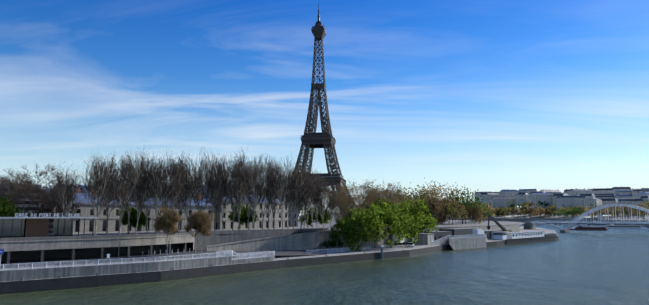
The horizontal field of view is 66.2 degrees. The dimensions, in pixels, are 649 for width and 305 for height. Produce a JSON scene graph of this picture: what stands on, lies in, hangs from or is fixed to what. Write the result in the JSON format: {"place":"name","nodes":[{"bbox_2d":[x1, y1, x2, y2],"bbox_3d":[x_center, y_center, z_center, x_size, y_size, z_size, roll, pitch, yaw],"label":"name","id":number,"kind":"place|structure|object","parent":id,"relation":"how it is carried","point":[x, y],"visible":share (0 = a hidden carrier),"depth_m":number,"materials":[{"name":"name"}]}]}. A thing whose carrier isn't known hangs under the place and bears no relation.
{"place":"outdoors","nodes":[
{"label":"outdoors","id":0,"kind":"place"},
{"bbox_2d":[0,213,97,237],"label":"station pavilion","id":1,"kind":"structure","parent":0,"point":[17,226],"depth_m":96.94,"materials":[{"name":"grey"}]},
{"bbox_2d":[0,226,556,294],"bbox_3d":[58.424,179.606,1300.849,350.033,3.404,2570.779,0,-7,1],"label":"quay","id":2,"kind":"structure","parent":0,"point":[63,283],"depth_m":104.45,"materials":[{"name":"concrete"}]},
{"bbox_2d":[0,246,369,270],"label":"railings","id":3,"kind":"object","parent":2,"relation":"on","point":[47,264],"visible":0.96,"depth_m":94.02,"materials":[{"name":"grey metal"}]},
{"bbox_2d":[0,235,441,280],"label":"quay furniture","id":4,"kind":"object","parent":2,"relation":"on","point":[2,252],"visible":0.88,"depth_m":101.52,"materials":[{"name":"grey metal"}]},
{"bbox_2d":[0,224,519,281],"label":"quay wall ramps","id":5,"kind":"object","parent":2,"relation":"on","point":[70,249],"visible":0.85,"depth_m":105.59,"materials":[{"name":"grey stone"}]},
{"bbox_2d":[394,229,492,249],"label":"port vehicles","id":6,"kind":"object","parent":2,"relation":"on","point":[460,243],"visible":0.85,"depth_m":182.52,"materials":[{"name":"white paint"}]},
{"bbox_2d":[406,228,510,242],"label":"port sheds","id":7,"kind":"object","parent":2,"relation":"on","point":[443,233],"visible":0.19,"depth_m":205.53,"materials":[{"name":"concrete"}]},
{"bbox_2d":[431,234,485,244],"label":"stage railings","id":8,"kind":"object","parent":2,"relation":"on","point":[446,237],"visible":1,"depth_m":182.92,"materials":[{"name":"grey metal"}]},
{"bbox_2d":[486,214,508,231],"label":"port crane","id":9,"kind":"object","parent":2,"relation":"on","point":[497,223],"visible":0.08,"depth_m":230.07,"materials":[{"name":"grey metal"}]},
{"bbox_2d":[96,218,523,235],"bbox_3d":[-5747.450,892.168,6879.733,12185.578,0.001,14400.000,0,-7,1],"label":"bank ground","id":10,"kind":"structure","parent":0,"point":[456,223],"depth_m":350.87,"materials":[{"name":"grey concrete"}]},
{"bbox_2d":[3,183,41,216],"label":"tree","id":11,"kind":"object","parent":10,"relation":"on","point":[28,200],"visible":0.12,"depth_m":133.46,"materials":[{"name":"plant"}]},
{"bbox_2d":[73,227,335,235],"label":"parapet wall","id":12,"kind":"structure","parent":10,"relation":"on","point":[114,233],"depth_m":146.21,"materials":[{"name":"stone"}]},
{"bbox_2d":[33,182,444,232],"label":"buildings","id":13,"kind":"structure","parent":10,"relation":"on","point":[86,209],"depth_m":171.34,"materials":[{"name":"stone"}]},
{"bbox_2d":[293,6,354,215],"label":"tower","id":14,"kind":"structure","parent":10,"relation":"on","point":[324,139],"depth_m":704.27,"materials":[{"name":"metal"}]},
{"bbox_2d":[0,217,648,304],"bbox_3d":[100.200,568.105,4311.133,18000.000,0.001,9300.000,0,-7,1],"label":"river","id":15,"kind":"structure","parent":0,"point":[610,266],"depth_m":91.01,"materials":[{"name":"blue liquid"}]},
{"bbox_2d":[488,231,558,244],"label":"barge","id":16,"kind":"object","parent":15,"relation":"on","point":[509,238],"visible":0.96,"depth_m":228.62,"materials":[{"name":"white metal"}]},
{"bbox_2d":[523,222,568,232],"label":"debilly bridge piers","id":17,"kind":"structure","parent":15,"relation":"on","point":[528,225],"depth_m":398.10,"materials":[{"name":"grey stone"}]},
{"bbox_2d":[531,204,648,230],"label":"arch bridge","id":18,"kind":"structure","parent":15,"relation":"on","point":[645,210],"depth_m":368.33,"materials":[{"name":"white metal"}]},
{"bbox_2d":[536,223,648,230],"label":"tour boats","id":19,"kind":"object","parent":15,"relation":"on","point":[612,226],"visible":0.62,"depth_m":501.44,"materials":[{"name":"white"}]},
{"bbox_2d":[0,0,648,216],"label":"sky","id":20,"kind":"structure","parent":0,"point":[480,95],"materials":[{"name":"blue"}]},
{"bbox_2d":[298,207,648,227],"bbox_3d":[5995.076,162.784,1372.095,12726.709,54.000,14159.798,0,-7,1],"label":"bank ground","id":21,"kind":"structure","parent":0,"point":[633,219],"depth_m":892.91,"materials":[{"name":"stone"}]},
{"bbox_2d":[0,147,648,253],"bbox_3d":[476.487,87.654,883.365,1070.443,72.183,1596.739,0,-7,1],"label":"trees","id":22,"kind":"object","parent":21,"relation":"on","point":[184,187],"depth_m":146.75,"materials":[{"name":"plant"}]},
{"bbox_2d":[451,213,609,224],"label":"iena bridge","id":23,"kind":"structure","parent":21,"relation":"on","point":[543,219],"depth_m":742.94,"materials":[{"name":"stone"}]},
{"bbox_2d":[474,186,648,209],"bbox_3d":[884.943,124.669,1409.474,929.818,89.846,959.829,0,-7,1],"label":"distant buildings","id":24,"kind":"structure","parent":21,"relation":"on","point":[582,198],"depth_m":1135.52,"materials":[{"name":"grey concrete"}]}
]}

